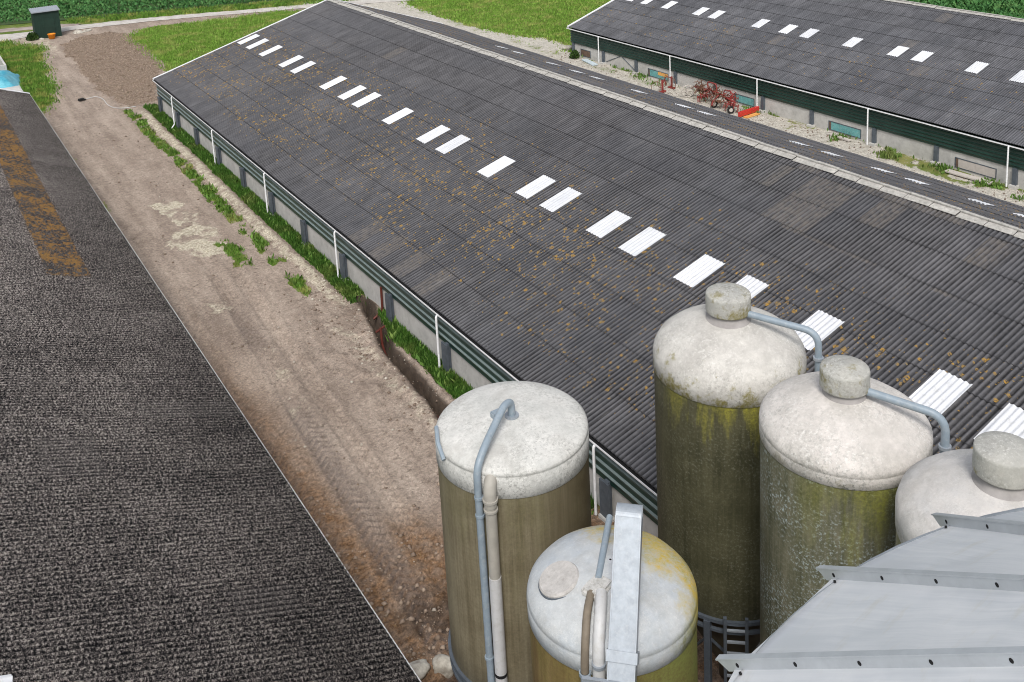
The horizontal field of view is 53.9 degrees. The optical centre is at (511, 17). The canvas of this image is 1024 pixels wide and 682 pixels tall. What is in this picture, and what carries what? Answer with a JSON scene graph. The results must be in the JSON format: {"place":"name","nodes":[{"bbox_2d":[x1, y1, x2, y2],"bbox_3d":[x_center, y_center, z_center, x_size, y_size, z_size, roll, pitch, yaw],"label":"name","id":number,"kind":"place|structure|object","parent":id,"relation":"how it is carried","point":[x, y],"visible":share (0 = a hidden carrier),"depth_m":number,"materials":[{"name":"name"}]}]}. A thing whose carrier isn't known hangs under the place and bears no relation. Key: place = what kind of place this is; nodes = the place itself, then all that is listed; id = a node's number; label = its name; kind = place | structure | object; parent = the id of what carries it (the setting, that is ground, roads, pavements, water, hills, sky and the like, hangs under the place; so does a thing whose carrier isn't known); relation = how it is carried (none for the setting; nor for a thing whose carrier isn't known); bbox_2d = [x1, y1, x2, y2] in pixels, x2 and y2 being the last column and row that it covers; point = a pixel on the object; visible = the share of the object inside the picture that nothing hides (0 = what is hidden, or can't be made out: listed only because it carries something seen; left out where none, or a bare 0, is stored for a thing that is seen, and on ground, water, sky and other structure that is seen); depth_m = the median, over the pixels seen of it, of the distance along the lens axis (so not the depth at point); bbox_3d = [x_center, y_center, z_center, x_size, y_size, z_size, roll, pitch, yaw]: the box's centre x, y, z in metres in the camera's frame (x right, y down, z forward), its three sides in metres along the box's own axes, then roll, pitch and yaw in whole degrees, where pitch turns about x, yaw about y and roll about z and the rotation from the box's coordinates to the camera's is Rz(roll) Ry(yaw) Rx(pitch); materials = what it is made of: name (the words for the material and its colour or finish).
{"place":"outdoors","nodes":[
{"label":"outdoors","id":0,"kind":"place"},
{"bbox_2d":[0,24,78,31],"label":"field track","id":1,"kind":"structure","parent":0,"point":[22,28],"depth_m":112.58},
{"bbox_2d":[0,0,311,24],"bbox_3d":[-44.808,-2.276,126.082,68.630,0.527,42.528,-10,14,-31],"label":"crop plants","id":2,"kind":"object","parent":0,"point":[64,10],"visible":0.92,"depth_m":122.72,"materials":[{"name":"green plant"}]},
{"bbox_2d":[0,0,408,40],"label":"farm road","id":3,"kind":"structure","parent":0,"point":[23,34],"depth_m":114.41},
{"bbox_2d":[0,0,1023,681],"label":"ground","id":4,"kind":"structure","parent":0,"point":[264,378],"depth_m":43.37,"materials":[{"name":"brown soil"}]},
{"bbox_2d":[0,56,6,69],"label":"concrete wall","id":5,"kind":"structure","parent":4,"relation":"on","point":[3,66],"depth_m":90.39,"materials":[{"name":"grey concrete"}]},
{"bbox_2d":[0,70,19,87],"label":"silage heap","id":6,"kind":"object","parent":4,"relation":"on","point":[9,78],"visible":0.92,"depth_m":86.64,"materials":[{"name":"blue plastic"}]},
{"bbox_2d":[2,85,22,91],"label":"concrete wall","id":7,"kind":"structure","parent":4,"relation":"on","point":[17,88],"depth_m":84.25,"materials":[{"name":"white concrete"}]},
{"bbox_2d":[25,32,38,40],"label":"bush","id":8,"kind":"object","parent":4,"relation":"on","point":[31,36],"visible":1,"depth_m":105.97,"materials":[{"name":"green plant"}]},
{"bbox_2d":[0,38,66,115],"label":"grass","id":9,"kind":"structure","parent":4,"relation":"on","point":[20,60],"depth_m":92.91,"materials":[{"name":"green plant"}]},
{"bbox_2d":[28,5,61,37],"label":"shed","id":10,"kind":"structure","parent":4,"relation":"on","point":[45,20],"depth_m":106.96,"materials":[{"name":"green wood"}]},
{"bbox_2d":[44,17,55,36],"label":"door","id":11,"kind":"structure","parent":10,"relation":"in","point":[49,22],"depth_m":107.05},
{"bbox_2d":[47,33,55,38],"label":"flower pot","id":12,"kind":"object","parent":4,"relation":"on","point":[51,35],"visible":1,"depth_m":106.20,"materials":[{"name":"orange plastic"}]},
{"bbox_2d":[72,29,82,33],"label":"stone","id":13,"kind":"object","parent":4,"relation":"on","point":[77,31],"visible":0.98,"depth_m":108.62,"materials":[{"name":"stone"}]},
{"bbox_2d":[60,31,162,106],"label":"clods","id":14,"kind":"object","parent":4,"relation":"on","point":[118,64],"visible":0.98,"depth_m":93.15,"materials":[{"name":"brown soil"}]},
{"bbox_2d":[87,96,135,107],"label":"hose","id":15,"kind":"object","parent":4,"relation":"on","point":[109,105],"visible":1,"depth_m":80.04,"materials":[{"name":"grey rubber"}]},
{"bbox_2d":[64,0,350,23],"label":"grass","id":16,"kind":"structure","parent":4,"relation":"on","point":[165,12],"depth_m":117.62,"materials":[{"name":"green plant"}]},
{"bbox_2d":[0,88,420,681],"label":"barn","id":17,"kind":"structure","parent":4,"relation":"on","point":[158,522],"depth_m":26.98,"materials":[{"name":"grey tile"}]},
{"bbox_2d":[122,3,308,72],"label":"grass","id":18,"kind":"structure","parent":4,"relation":"on","point":[172,34],"depth_m":104.43,"materials":[{"name":"green plant"}]},
{"bbox_2d":[67,105,436,633],"bbox_3d":[-15.710,12.361,51.294,7.745,0.971,68.411,-10,14,-31],"label":"rubble","id":19,"kind":"object","parent":4,"relation":"on","point":[417,508],"visible":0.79,"depth_m":43.62,"materials":[{"name":"stone"}]},
{"bbox_2d":[124,103,464,395],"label":"weeds","id":20,"kind":"object","parent":4,"relation":"on","point":[162,143],"visible":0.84,"depth_m":55.22,"materials":[{"name":"green plant"}]},
{"bbox_2d":[283,278,448,474],"bbox_3d":[-4.570,14.310,39.189,2.749,1.077,19.896,-10,14,-31],"label":"rubble","id":21,"kind":"object","parent":4,"relation":"on","point":[385,378],"visible":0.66,"depth_m":41.15,"materials":[{"name":"stone"}]},
{"bbox_2d":[142,102,597,514],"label":"grass","id":22,"kind":"structure","parent":4,"relation":"on","point":[402,341],"depth_m":49.75,"materials":[{"name":"green plant"}]},
{"bbox_2d":[301,476,449,678],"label":"clods","id":23,"kind":"object","parent":4,"relation":"on","point":[412,618],"visible":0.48,"depth_m":28.52,"materials":[{"name":"brown soil"}]},
{"bbox_2d":[375,325,438,417],"bbox_3d":[-2.959,14.393,37.638,0.491,0.864,11.499,-9,13,-26],"label":"drain pipe","id":24,"kind":"object","parent":4,"relation":"on","point":[381,335],"visible":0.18,"depth_m":42.43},
{"bbox_2d":[409,659,430,679],"bbox_3d":[-2.522,16.707,25.643,0.917,0.412,0.575,-9,13,-27],"label":"stone","id":25,"kind":"object","parent":4,"relation":"on","point":[421,668],"visible":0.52,"depth_m":25.63,"materials":[{"name":"stone"}]},
{"bbox_2d":[432,654,453,678],"bbox_3d":[-1.752,16.622,25.764,0.604,0.612,0.420,0,12,12],"label":"stone","id":26,"kind":"object","parent":4,"relation":"on","point":[441,663],"visible":0.81,"depth_m":25.61,"materials":[{"name":"stone"}]},
{"bbox_2d":[398,0,610,52],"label":"grass","id":27,"kind":"structure","parent":4,"relation":"on","point":[498,11],"depth_m":106.76,"materials":[{"name":"green plant"}]},
{"bbox_2d":[434,381,591,681],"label":"feed silo","id":28,"kind":"object","parent":4,"relation":"on","point":[512,457],"visible":0.88,"depth_m":20.34,"materials":[{"name":"metal"}]},
{"bbox_2d":[562,45,571,49],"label":"stone","id":29,"kind":"object","parent":4,"relation":"on","point":[568,47],"visible":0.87,"depth_m":90.05,"materials":[{"name":"stone"}]},
{"bbox_2d":[568,49,579,58],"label":"bush","id":30,"kind":"object","parent":4,"relation":"on","point":[574,53],"visible":1,"depth_m":86.86,"materials":[{"name":"green plant"}]},
{"bbox_2d":[152,0,1023,647],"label":"barn","id":31,"kind":"structure","parent":4,"relation":"on","point":[474,210],"depth_m":41.81,"materials":[{"name":"grey metal"}]},
{"bbox_2d":[582,59,597,65],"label":"plank","id":32,"kind":"object","parent":4,"relation":"on","point":[590,62],"visible":1,"depth_m":84.89,"materials":[{"name":"white wood"}]},
{"bbox_2d":[526,514,697,681],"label":"feed silo","id":33,"kind":"object","parent":4,"relation":"on","point":[568,592],"visible":0.89,"depth_m":17.00,"materials":[{"name":"metal"}]},
{"bbox_2d":[581,502,642,681],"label":"conveyor","id":34,"kind":"object","parent":4,"relation":"on","point":[622,655],"visible":1,"depth_m":16.36,"materials":[{"name":"metal"}]},
{"bbox_2d":[651,77,666,92],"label":"rake arm","id":35,"kind":"object","parent":4,"relation":"on","point":[662,86],"visible":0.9,"depth_m":75.52},
{"bbox_2d":[663,75,675,88],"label":"rake arm","id":36,"kind":"object","parent":4,"relation":"on","point":[671,82],"visible":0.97,"depth_m":76.46},
{"bbox_2d":[674,85,693,96],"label":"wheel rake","id":37,"kind":"object","parent":4,"relation":"on","point":[691,87],"visible":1,"depth_m":73.92,"materials":[{"name":"beige metal"}]},
{"bbox_2d":[690,80,738,113],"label":"hay tedder","id":38,"kind":"object","parent":4,"relation":"on","point":[700,88],"visible":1,"depth_m":71.19,"materials":[{"name":"red paint"}]},
{"bbox_2d":[653,282,823,681],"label":"feed silo","id":39,"kind":"object","parent":4,"relation":"on","point":[727,357],"visible":0.82,"depth_m":21.61,"materials":[{"name":"metal"}]},
{"bbox_2d":[738,106,759,117],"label":"blade","id":40,"kind":"object","parent":4,"relation":"on","point":[748,111],"visible":0.97,"depth_m":68.97,"materials":[{"name":"red paint"}]},
{"bbox_2d":[551,53,1023,206],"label":"rubble","id":41,"kind":"object","parent":4,"relation":"on","point":[794,128],"visible":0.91,"depth_m":65.73,"materials":[{"name":"stone"}]},
{"bbox_2d":[566,0,1023,189],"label":"barn","id":42,"kind":"structure","parent":4,"relation":"on","point":[937,64],"depth_m":67.74,"materials":[{"name":"grey metal"}]},
{"bbox_2d":[581,49,590,57],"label":"window","id":43,"kind":"structure","parent":42,"relation":"in","point":[586,53],"depth_m":86.73,"materials":[{"name":"metal"}]},
{"bbox_2d":[648,68,667,80],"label":"window","id":44,"kind":"structure","parent":42,"relation":"in","point":[653,73],"depth_m":79.00,"materials":[{"name":"glass"}]},
{"bbox_2d":[734,93,753,106],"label":"window","id":45,"kind":"structure","parent":42,"relation":"in","point":[745,100],"depth_m":71.15,"materials":[{"name":"glass"}]},
{"bbox_2d":[828,120,860,138],"bbox_3d":[21.142,7.109,63.958,0.032,0.610,2.540,-10,14,-31],"label":"window","id":46,"kind":"structure","parent":42,"relation":"in","point":[841,128],"depth_m":63.95,"materials":[{"name":"glass"}]},
{"bbox_2d":[955,157,996,178],"bbox_3d":[25.999,8.432,56.455,0.032,0.610,2.530,-10,14,-31],"label":"window","id":47,"kind":"structure","parent":42,"relation":"in","point":[980,169],"depth_m":56.41,"materials":[{"name":"glass"}]},
{"bbox_2d":[581,54,1023,200],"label":"weeds","id":48,"kind":"object","parent":4,"relation":"on","point":[888,154],"visible":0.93,"depth_m":59.71,"materials":[{"name":"green plant"}]},
{"bbox_2d":[827,132,851,141],"bbox_3d":[20.674,7.546,63.600,0.300,0.090,1.800,-9,13,-28],"label":"plank","id":49,"kind":"object","parent":4,"relation":"on","point":[844,138],"visible":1,"depth_m":63.30,"materials":[{"name":"white wood"}]},
{"bbox_2d":[759,355,951,644],"bbox_3d":[6.449,11.889,19.676,3.190,11.240,3.275,-10,14,-31],"label":"feed silo","id":50,"kind":"object","parent":4,"relation":"on","point":[846,442],"visible":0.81,"depth_m":18.03,"materials":[{"name":"metal"}]},
{"bbox_2d":[715,507,1023,681],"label":"grain bin","id":51,"kind":"object","parent":4,"relation":"on","point":[944,602],"visible":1,"depth_m":5.67,"materials":[{"name":"metal"}]},
{"bbox_2d":[895,431,1023,545],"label":"feed silo","id":52,"kind":"object","parent":4,"relation":"on","point":[984,476],"visible":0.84,"depth_m":15.52,"materials":[{"name":"metal"}]},
{"bbox_2d":[912,0,1020,15],"bbox_3d":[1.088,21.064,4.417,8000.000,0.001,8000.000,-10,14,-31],"label":"farmland","id":53,"kind":"object","parent":4,"relation":"on","point":[979,3],"depth_m":100.31,"materials":[{"name":"green plant"}]},
{"bbox_2d":[906,0,1023,18],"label":"crop plants","id":54,"kind":"object","parent":53,"relation":"on","point":[997,6],"visible":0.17,"depth_m":98.19,"materials":[{"name":"green plant"}]},
{"bbox_2d":[945,169,992,184],"bbox_3d":[25.470,8.871,56.100,0.420,0.090,2.700,-11,14,-33],"label":"plank","id":55,"kind":"object","parent":4,"relation":"on","point":[961,174],"visible":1,"depth_m":56.18,"materials":[{"name":"white wood"}]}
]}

